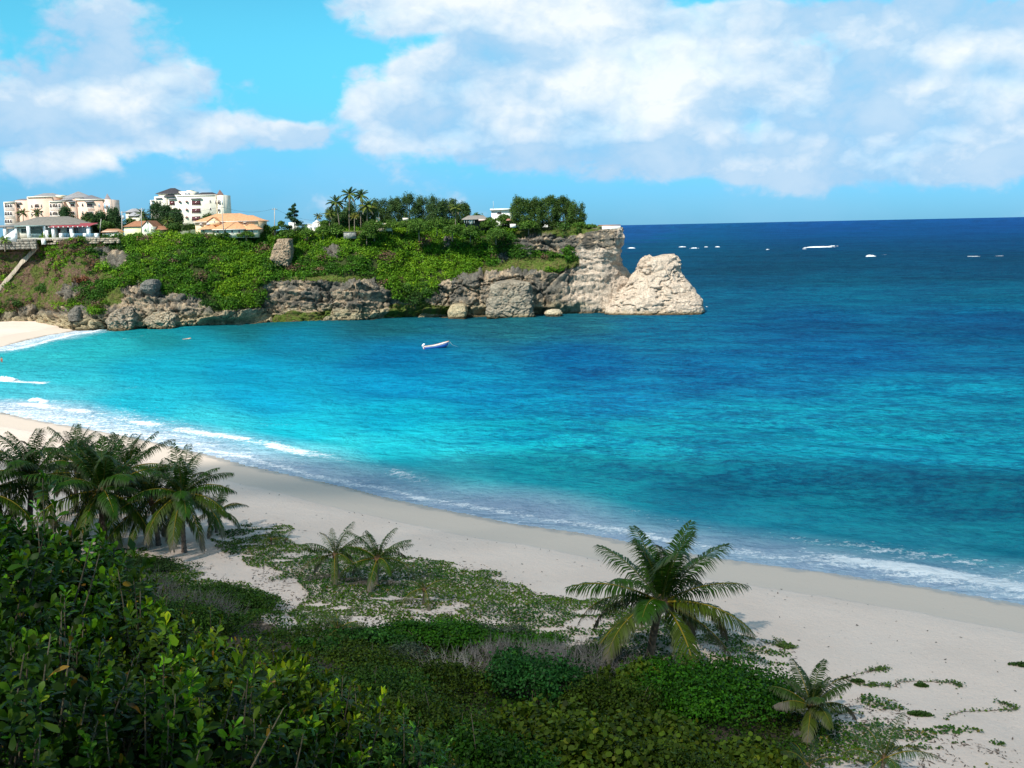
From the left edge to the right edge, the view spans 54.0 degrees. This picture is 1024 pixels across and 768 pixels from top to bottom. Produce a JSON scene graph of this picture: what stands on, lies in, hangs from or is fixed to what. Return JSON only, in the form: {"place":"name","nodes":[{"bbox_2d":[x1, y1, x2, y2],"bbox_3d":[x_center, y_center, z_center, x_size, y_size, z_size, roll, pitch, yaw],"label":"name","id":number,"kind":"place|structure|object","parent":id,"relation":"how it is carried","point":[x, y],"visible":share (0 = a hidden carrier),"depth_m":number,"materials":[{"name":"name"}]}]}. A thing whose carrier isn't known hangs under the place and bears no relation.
{"place":"outdoors","nodes":[
{"label":"outdoors","id":0,"kind":"place"},
{"bbox_2d":[0,227,631,330],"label":"cliff","id":1,"kind":"structure","parent":0,"point":[594,277],"depth_m":319.34,"materials":[{"name":"beige stone"}]},
{"bbox_2d":[0,243,38,290],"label":"cliff stairway","id":2,"kind":"object","parent":1,"relation":"on","point":[20,263],"visible":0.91,"depth_m":321.78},
{"bbox_2d":[0,239,46,249],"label":"stone wall","id":3,"kind":"structure","parent":1,"relation":"on","point":[23,244],"depth_m":318.76,"materials":[{"name":"beige stone"}]},
{"bbox_2d":[46,238,120,244],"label":"stone wall","id":4,"kind":"structure","parent":1,"relation":"on","point":[94,240],"depth_m":319.12,"materials":[{"name":"beige stone"}]},
{"bbox_2d":[140,279,161,299],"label":"boulder","id":5,"kind":"object","parent":1,"relation":"on","point":[151,287],"visible":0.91,"depth_m":302.12,"materials":[{"name":"grey stone"}]},
{"bbox_2d":[270,239,293,265],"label":"boulder","id":6,"kind":"object","parent":1,"relation":"on","point":[282,253],"visible":0.98,"depth_m":316.70,"materials":[{"name":"beige stone"}]},
{"bbox_2d":[0,226,576,309],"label":"ledge grass","id":7,"kind":"structure","parent":1,"relation":"on","point":[64,279],"depth_m":319.77,"materials":[{"name":"green plant"}]},
{"bbox_2d":[538,194,560,229],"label":"pine tree","id":8,"kind":"object","parent":7,"relation":"on","point":[548,203],"visible":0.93,"depth_m":330.89,"materials":[{"name":"green plant"}]},
{"bbox_2d":[0,223,577,315],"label":"cliff scrub","id":9,"kind":"object","parent":1,"relation":"on","point":[131,273],"visible":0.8,"depth_m":319.84,"materials":[{"name":"green plant"}]},
{"bbox_2d":[280,203,305,230],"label":"conifer tree","id":10,"kind":"object","parent":1,"relation":"on","point":[292,215],"visible":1,"depth_m":332.35,"materials":[{"name":"green plant"}]},
{"bbox_2d":[360,219,387,240],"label":"broadleaf tree","id":11,"kind":"object","parent":1,"relation":"on","point":[372,226],"visible":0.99,"depth_m":322.22,"materials":[{"name":"green plant"}]},
{"bbox_2d":[407,219,434,240],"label":"broadleaf tree","id":12,"kind":"object","parent":1,"relation":"on","point":[419,226],"visible":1,"depth_m":322.49,"materials":[{"name":"green plant"}]},
{"bbox_2d":[462,215,486,231],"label":"house","id":13,"kind":"structure","parent":1,"relation":"on","point":[475,220],"depth_m":333.14,"materials":[{"name":"paint"}]},
{"bbox_2d":[485,279,535,318],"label":"boulder","id":14,"kind":"object","parent":1,"relation":"on","point":[510,298],"visible":0.82,"depth_m":311.58,"materials":[{"name":"beige stone"}]},
{"bbox_2d":[508,194,532,228],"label":"pine tree","id":15,"kind":"object","parent":1,"relation":"on","point":[519,207],"visible":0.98,"depth_m":326.86,"materials":[{"name":"green plant"}]},
{"bbox_2d":[525,196,546,231],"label":"pine tree","id":16,"kind":"object","parent":1,"relation":"on","point":[536,207],"visible":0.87,"depth_m":328.57,"materials":[{"name":"green plant"}]},
{"bbox_2d":[550,194,574,229],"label":"pine tree","id":17,"kind":"object","parent":1,"relation":"on","point":[562,201],"visible":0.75,"depth_m":332.01,"materials":[{"name":"green plant"}]},
{"bbox_2d":[563,199,586,227],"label":"pine tree","id":18,"kind":"object","parent":1,"relation":"on","point":[573,213],"visible":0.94,"depth_m":330.50,"materials":[{"name":"green plant"}]},
{"bbox_2d":[0,217,1023,604],"bbox_3d":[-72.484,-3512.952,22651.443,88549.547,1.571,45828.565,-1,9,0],"label":"sea","id":19,"kind":"structure","parent":0,"point":[838,399],"depth_m":163.87,"materials":[{"name":"liquid"}]},
{"bbox_2d":[447,303,467,318],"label":"boulder","id":20,"kind":"object","parent":19,"relation":"in","point":[458,311],"visible":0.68,"depth_m":314.50,"materials":[{"name":"beige stone"}]},
{"bbox_2d":[601,254,704,314],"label":"sea stack","id":21,"kind":"object","parent":19,"relation":"in","point":[654,285],"visible":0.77,"depth_m":316.60,"materials":[{"name":"beige stone"}]},
{"bbox_2d":[666,292,704,314],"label":"boulder","id":22,"kind":"object","parent":19,"relation":"in","point":[689,303],"visible":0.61,"depth_m":311.99,"materials":[{"name":"beige stone"}]},
{"bbox_2d":[0,321,1023,767],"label":"beach","id":23,"kind":"structure","parent":0,"point":[916,633],"depth_m":71.80,"materials":[{"name":"sand"}]},
{"bbox_2d":[0,449,38,542],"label":"palm tree","id":24,"kind":"object","parent":23,"relation":"on","point":[23,511],"visible":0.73,"depth_m":77.32,"materials":[{"name":"green plant"}]},
{"bbox_2d":[0,428,91,530],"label":"palm tree","id":25,"kind":"object","parent":23,"relation":"on","point":[30,457],"visible":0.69,"depth_m":80.64,"materials":[{"name":"green plant"}]},
{"bbox_2d":[0,520,122,686],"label":"leafy shrub","id":26,"kind":"object","parent":23,"relation":"on","point":[18,608],"visible":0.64,"depth_m":7.06,"materials":[{"name":"green plant"}]},
{"bbox_2d":[19,423,121,512],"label":"palm tree","id":27,"kind":"object","parent":23,"relation":"on","point":[76,432],"visible":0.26,"depth_m":91.11,"materials":[{"name":"green plant"}]},
{"bbox_2d":[0,469,152,671],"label":"leafy shrub","id":28,"kind":"object","parent":23,"relation":"on","point":[30,540],"visible":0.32,"depth_m":8.43,"materials":[{"name":"green plant"}]},
{"bbox_2d":[8,533,167,687],"bbox_3d":[-3.740,2.218,8.536,1.639,1.849,1.512,-1,9,0],"label":"leafy shrub","id":29,"kind":"object","parent":23,"relation":"on","point":[148,562],"visible":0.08,"depth_m":8.42,"materials":[{"name":"green plant"}]},
{"bbox_2d":[34,522,154,656],"bbox_3d":[-5.782,2.997,13.624,1.798,2.419,1.556,-9,12,-42],"label":"shrub","id":30,"kind":"object","parent":23,"relation":"on","point":[131,543],"visible":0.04,"depth_m":13.49,"materials":[{"name":"green plant"}]},
{"bbox_2d":[0,622,193,767],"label":"leafy shrub","id":31,"kind":"object","parent":23,"relation":"on","point":[13,713],"visible":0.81,"depth_m":4.54,"materials":[{"name":"green plant"}]},
{"bbox_2d":[23,434,170,549],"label":"palm tree","id":32,"kind":"object","parent":23,"relation":"on","point":[93,495],"visible":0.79,"depth_m":78.93,"materials":[{"name":"green plant"}]},
{"bbox_2d":[0,585,200,765],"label":"leafy shrub","id":33,"kind":"object","parent":23,"relation":"on","point":[99,645],"visible":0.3,"depth_m":5.88,"materials":[{"name":"green plant"}]},
{"bbox_2d":[105,305,139,330],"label":"boulder","id":34,"kind":"object","parent":23,"relation":"on","point":[123,318],"visible":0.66,"depth_m":298.29,"materials":[{"name":"beige stone"}]},
{"bbox_2d":[80,431,177,520],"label":"palm tree","id":35,"kind":"object","parent":23,"relation":"on","point":[130,453],"visible":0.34,"depth_m":88.84,"materials":[{"name":"green plant"}]},
{"bbox_2d":[0,642,288,767],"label":"leafy shrub","id":36,"kind":"object","parent":23,"relation":"on","point":[128,721],"visible":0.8,"depth_m":4.99,"materials":[{"name":"green plant"}]},
{"bbox_2d":[85,459,205,548],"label":"palm tree","id":37,"kind":"object","parent":23,"relation":"on","point":[142,510],"visible":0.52,"depth_m":80.11,"materials":[{"name":"green plant"}]},
{"bbox_2d":[54,565,241,749],"bbox_3d":[-2.866,2.349,7.608,1.680,2.076,2.005,-1,9,0],"label":"leafy shrub","id":38,"kind":"object","parent":23,"relation":"on","point":[132,640],"visible":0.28,"depth_m":7.45,"materials":[{"name":"green plant"}]},
{"bbox_2d":[95,554,205,571],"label":"shrub","id":39,"kind":"object","parent":23,"relation":"on","point":[160,564],"visible":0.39,"depth_m":74.07,"materials":[{"name":"green plant"}]},
{"bbox_2d":[97,574,209,673],"bbox_3d":[-4.472,3.236,11.748,1.792,1.908,1.659,-9,12,-41],"label":"leafy shrub","id":40,"kind":"object","parent":23,"relation":"on","point":[162,589],"visible":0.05,"depth_m":11.85,"materials":[{"name":"green plant"}]},
{"bbox_2d":[143,311,178,328],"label":"boulder","id":41,"kind":"object","parent":23,"relation":"on","point":[162,320],"visible":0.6,"depth_m":300.38,"materials":[{"name":"beige stone"}]},
{"bbox_2d":[128,442,237,552],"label":"palm tree","id":42,"kind":"object","parent":23,"relation":"on","point":[182,502],"visible":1,"depth_m":78.59,"materials":[{"name":"green plant"}]},
{"bbox_2d":[59,645,329,767],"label":"leafy shrub","id":43,"kind":"object","parent":23,"relation":"on","point":[275,760],"visible":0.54,"depth_m":5.33,"materials":[{"name":"green plant"}]},
{"bbox_2d":[143,571,249,624],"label":"dry shrub","id":44,"kind":"object","parent":23,"relation":"on","point":[196,598],"visible":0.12,"depth_m":62.34,"materials":[{"name":"plant"}]},
{"bbox_2d":[131,585,265,637],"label":"shrub","id":45,"kind":"object","parent":23,"relation":"on","point":[200,612],"visible":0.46,"depth_m":58.20,"materials":[{"name":"green plant"}]},
{"bbox_2d":[137,605,269,679],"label":"leafy shrub","id":46,"kind":"object","parent":23,"relation":"on","point":[234,645],"visible":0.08,"depth_m":10.59,"materials":[{"name":"green plant"}]},
{"bbox_2d":[193,485,248,538],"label":"palm tree","id":47,"kind":"object","parent":23,"relation":"on","point":[220,500],"visible":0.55,"depth_m":86.14,"materials":[{"name":"green plant"}]},
{"bbox_2d":[168,577,288,609],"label":"shrub","id":48,"kind":"object","parent":23,"relation":"on","point":[238,592],"visible":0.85,"depth_m":66.20,"materials":[{"name":"green plant"}]},
{"bbox_2d":[114,612,345,766],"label":"leafy shrub","id":49,"kind":"object","parent":23,"relation":"on","point":[268,698],"visible":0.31,"depth_m":6.53,"materials":[{"name":"green plant"}]},
{"bbox_2d":[214,627,341,713],"bbox_3d":[-2.029,3.007,8.849,1.190,1.768,1.154,-7,11,-32],"label":"leafy shrub","id":50,"kind":"object","parent":23,"relation":"on","point":[301,668],"visible":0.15,"depth_m":8.82,"materials":[{"name":"green plant"}]},
{"bbox_2d":[203,703,360,767],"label":"leafy shrub","id":51,"kind":"object","parent":23,"relation":"on","point":[323,760],"visible":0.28,"depth_m":6.46,"materials":[{"name":"green plant"}]},
{"bbox_2d":[254,651,344,703],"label":"shrub","id":52,"kind":"object","parent":23,"relation":"on","point":[316,674],"visible":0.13,"depth_m":45.91,"materials":[{"name":"green plant"}]},
{"bbox_2d":[220,663,392,767],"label":"leafy shrub","id":53,"kind":"object","parent":23,"relation":"on","point":[348,730],"visible":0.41,"depth_m":6.80,"materials":[{"name":"green plant"}]},
{"bbox_2d":[291,636,341,654],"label":"shrub","id":54,"kind":"object","parent":23,"relation":"on","point":[303,641],"visible":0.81,"depth_m":56.24,"materials":[{"name":"green plant"}]},
{"bbox_2d":[296,522,371,585],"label":"palm tree","id":55,"kind":"object","parent":23,"relation":"on","point":[347,559],"visible":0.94,"depth_m":72.94,"materials":[{"name":"green plant"}]},
{"bbox_2d":[299,605,372,641],"bbox_3d":[-10.255,14.758,60.492,3.945,2.986,4.330,-9,12,-40],"label":"palm tree","id":56,"kind":"object","parent":23,"relation":"on","point":[335,625],"visible":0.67,"depth_m":60.16,"materials":[{"name":"green plant"}]},
{"bbox_2d":[314,619,420,651],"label":"shrub","id":57,"kind":"object","parent":23,"relation":"on","point":[365,632],"visible":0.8,"depth_m":59.09,"materials":[{"name":"green plant"}]},
{"bbox_2d":[322,678,418,763],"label":"leafy shrub","id":58,"kind":"object","parent":23,"relation":"on","point":[365,717],"visible":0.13,"depth_m":11.24,"materials":[{"name":"green plant"}]},
{"bbox_2d":[334,528,413,593],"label":"palm tree","id":59,"kind":"object","parent":23,"relation":"on","point":[377,558],"visible":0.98,"depth_m":72.69,"materials":[{"name":"green plant"}]},
{"bbox_2d":[320,638,431,679],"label":"shrub","id":60,"kind":"object","parent":23,"relation":"on","point":[344,655],"visible":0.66,"depth_m":53.45,"materials":[{"name":"green plant"}]},
{"bbox_2d":[318,649,444,704],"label":"shrub","id":61,"kind":"object","parent":23,"relation":"on","point":[376,679],"visible":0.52,"depth_m":46.66,"materials":[{"name":"green plant"}]},
{"bbox_2d":[353,707,452,767],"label":"leafy shrub","id":62,"kind":"object","parent":23,"relation":"on","point":[383,752],"visible":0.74,"depth_m":8.72,"materials":[{"name":"green plant"}]},
{"bbox_2d":[386,638,442,663],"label":"shrub","id":63,"kind":"object","parent":23,"relation":"on","point":[413,647],"visible":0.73,"depth_m":56.52,"materials":[{"name":"green plant"}]},
{"bbox_2d":[400,569,452,610],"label":"palm tree","id":64,"kind":"object","parent":23,"relation":"on","point":[424,588],"visible":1,"depth_m":67.98,"materials":[{"name":"green plant"}]},
{"bbox_2d":[10,554,852,767],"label":"undergrowth","id":65,"kind":"object","parent":23,"relation":"on","point":[267,611],"visible":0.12,"depth_m":54.36,"materials":[{"name":"green plant"}]},
{"bbox_2d":[405,725,469,767],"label":"leafy shrub","id":66,"kind":"object","parent":23,"relation":"on","point":[451,760],"visible":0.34,"depth_m":13.86,"materials":[{"name":"green plant"}]},
{"bbox_2d":[369,612,514,652],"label":"shrub","id":67,"kind":"object","parent":23,"relation":"on","point":[459,630],"visible":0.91,"depth_m":60.55,"materials":[{"name":"green plant"}]},
{"bbox_2d":[369,675,520,747],"bbox_3d":[-3.004,14.421,43.675,7.085,3.850,4.205,2,9,19],"label":"shrub","id":68,"kind":"object","parent":23,"relation":"on","point":[439,716],"visible":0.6,"depth_m":42.98,"materials":[{"name":"green plant"}]},
{"bbox_2d":[391,645,506,700],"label":"shrub","id":69,"kind":"object","parent":23,"relation":"on","point":[455,672],"visible":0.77,"depth_m":52.21,"materials":[{"name":"green plant"}]},
{"bbox_2d":[416,635,500,685],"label":"dry shrub","id":70,"kind":"object","parent":23,"relation":"on","point":[465,661],"visible":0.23,"depth_m":55.79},
{"bbox_2d":[411,707,563,767],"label":"shrub","id":71,"kind":"object","parent":23,"relation":"on","point":[482,750],"visible":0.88,"depth_m":37.04,"materials":[{"name":"green plant"}]},
{"bbox_2d":[471,618,535,635],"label":"shrub","id":72,"kind":"object","parent":23,"relation":"on","point":[515,627],"visible":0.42,"depth_m":62.46,"materials":[{"name":"green plant"}]},
{"bbox_2d":[456,628,563,663],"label":"dry shrub","id":73,"kind":"object","parent":23,"relation":"on","point":[490,647],"visible":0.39,"depth_m":58.67,"materials":[{"name":"plant"}]},
{"bbox_2d":[459,628,569,650],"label":"shrub","id":74,"kind":"object","parent":23,"relation":"on","point":[534,637],"visible":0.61,"depth_m":60.90,"materials":[{"name":"green plant"}]},
{"bbox_2d":[488,638,543,686],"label":"shrub","id":75,"kind":"object","parent":23,"relation":"on","point":[498,654],"visible":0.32,"depth_m":54.93,"materials":[{"name":"green plant"}]},
{"bbox_2d":[480,644,606,708],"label":"shrub","id":76,"kind":"object","parent":23,"relation":"on","point":[546,677],"visible":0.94,"depth_m":51.58,"materials":[{"name":"green plant"}]},
{"bbox_2d":[471,693,627,765],"bbox_3d":[1.706,15.522,45.091,7.504,3.661,5.636,-1,9,0],"label":"shrub","id":77,"kind":"object","parent":23,"relation":"on","point":[534,719],"visible":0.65,"depth_m":44.84,"materials":[{"name":"green plant"}]},
{"bbox_2d":[103,522,1013,767],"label":"beach vines","id":78,"kind":"object","parent":23,"relation":"on","point":[461,576],"visible":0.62,"depth_m":68.95,"materials":[{"name":"green plant"}]},
{"bbox_2d":[522,631,643,681],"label":"dry shrub","id":79,"kind":"object","parent":23,"relation":"on","point":[577,648],"visible":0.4,"depth_m":57.11,"materials":[{"name":"plant"}]},
{"bbox_2d":[563,637,632,665],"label":"shrub","id":80,"kind":"object","parent":23,"relation":"on","point":[595,651],"visible":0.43,"depth_m":57.86,"materials":[{"name":"green plant"}]},
{"bbox_2d":[518,718,681,767],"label":"shrub","id":81,"kind":"object","parent":23,"relation":"on","point":[577,750],"visible":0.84,"depth_m":41.23,"materials":[{"name":"green plant"}]},
{"bbox_2d":[189,518,1017,767],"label":"ground cover plants","id":82,"kind":"object","parent":23,"relation":"on","point":[888,721],"visible":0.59,"depth_m":64.92,"materials":[{"name":"plant"}]},
{"bbox_2d":[556,664,670,715],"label":"shrub","id":83,"kind":"object","parent":23,"relation":"on","point":[626,689],"visible":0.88,"depth_m":50.61,"materials":[{"name":"green plant"}]},
{"bbox_2d":[595,655,666,694],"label":"shrub","id":84,"kind":"object","parent":23,"relation":"on","point":[631,669],"visible":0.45,"depth_m":53.90,"materials":[{"name":"green plant"}]},
{"bbox_2d":[589,701,715,763],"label":"shrub","id":85,"kind":"object","parent":23,"relation":"on","point":[659,725],"visible":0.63,"depth_m":46.04,"materials":[{"name":"green plant"}]},
{"bbox_2d":[618,651,696,688],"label":"shrub","id":86,"kind":"object","parent":23,"relation":"on","point":[655,660],"visible":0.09,"depth_m":55.15,"materials":[{"name":"green plant"}]},
{"bbox_2d":[563,520,755,677],"bbox_3d":[8.373,12.777,59.201,10.732,9.070,9.407,-5,10,-23],"label":"palm tree","id":87,"kind":"object","parent":23,"relation":"on","point":[660,575],"visible":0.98,"depth_m":58.19,"materials":[{"name":"green plant"}]},
{"bbox_2d":[596,727,759,767],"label":"shrub","id":88,"kind":"object","parent":23,"relation":"on","point":[681,756],"visible":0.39,"depth_m":41.82,"materials":[{"name":"green plant"}]},
{"bbox_2d":[612,642,806,731],"bbox_3d":[10.867,15.733,52.437,10.927,3.250,8.961,-1,9,0],"label":"shrub","id":89,"kind":"object","parent":23,"relation":"on","point":[727,675],"visible":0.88,"depth_m":51.34,"materials":[{"name":"green plant"}]},
{"bbox_2d":[654,728,777,767],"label":"shrub","id":90,"kind":"object","parent":23,"relation":"on","point":[741,746],"visible":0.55,"depth_m":45.06,"materials":[{"name":"green plant"}]},
{"bbox_2d":[734,736,804,767],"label":"shrub","id":91,"kind":"object","parent":23,"relation":"on","point":[785,761],"visible":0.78,"depth_m":44.90,"materials":[{"name":"green plant"}]},
{"bbox_2d":[781,735,840,767],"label":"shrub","id":92,"kind":"object","parent":23,"relation":"on","point":[808,763],"visible":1,"depth_m":44.48,"materials":[{"name":"green plant"}]},
{"bbox_2d":[768,659,856,746],"bbox_3d":[14.909,15.806,50.275,3.834,3.400,4.827,6,11,37],"label":"palm tree","id":93,"kind":"object","parent":23,"relation":"on","point":[814,699],"visible":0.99,"depth_m":49.81,"materials":[{"name":"green plant"}]},
{"bbox_2d":[839,712,938,767],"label":"palm tree","id":94,"kind":"object","parent":23,"relation":"on","point":[885,758],"visible":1,"depth_m":44.80,"materials":[{"name":"green plant"}]},
{"bbox_2d":[0,0,1023,236],"label":"sky","id":95,"kind":"structure","parent":0,"point":[638,112],"materials":[{"name":"blue"}]},
{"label":"plateau","id":96,"kind":"structure","parent":0,"visible":0},
{"bbox_2d":[0,216,99,241],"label":"pavilion","id":97,"kind":"structure","parent":96,"relation":"on","point":[64,227],"depth_m":322.74,"materials":[{"name":"paint"}]},
{"bbox_2d":[3,192,120,235],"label":"apartment building","id":98,"kind":"structure","parent":96,"relation":"on","point":[50,204],"depth_m":393.28,"materials":[{"name":"paint"}]},
{"bbox_2d":[104,206,125,229],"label":"pine tree","id":99,"kind":"object","parent":96,"relation":"on","point":[114,217],"visible":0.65,"depth_m":343.47,"materials":[{"name":"green plant"}]},
{"bbox_2d":[123,220,168,235],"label":"house","id":100,"kind":"structure","parent":96,"relation":"on","point":[135,226],"depth_m":331.75,"materials":[{"name":"paint"}]},
{"bbox_2d":[150,188,230,233],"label":"apartment building","id":101,"kind":"structure","parent":96,"relation":"on","point":[188,203],"depth_m":393.66,"materials":[{"name":"paint"}]},
{"bbox_2d":[193,213,267,237],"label":"villa","id":102,"kind":"object","parent":96,"relation":"on","point":[234,224],"visible":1,"depth_m":327.64,"materials":[{"name":"paint"}]},
{"bbox_2d":[382,196,404,221],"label":"pine tree","id":103,"kind":"object","parent":96,"relation":"on","point":[395,206],"visible":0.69,"depth_m":343.51,"materials":[{"name":"green plant"}]},
{"bbox_2d":[401,191,421,218],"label":"pine tree","id":104,"kind":"object","parent":96,"relation":"on","point":[408,200],"visible":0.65,"depth_m":344.42,"materials":[{"name":"green plant"}]},
{"bbox_2d":[426,193,448,228],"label":"pine tree","id":105,"kind":"object","parent":96,"relation":"on","point":[436,207],"visible":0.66,"depth_m":343.89,"materials":[{"name":"green plant"}]},
{"bbox_2d":[452,201,471,225],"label":"pine tree","id":106,"kind":"object","parent":96,"relation":"on","point":[464,207],"visible":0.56,"depth_m":345.66,"materials":[{"name":"green plant"}]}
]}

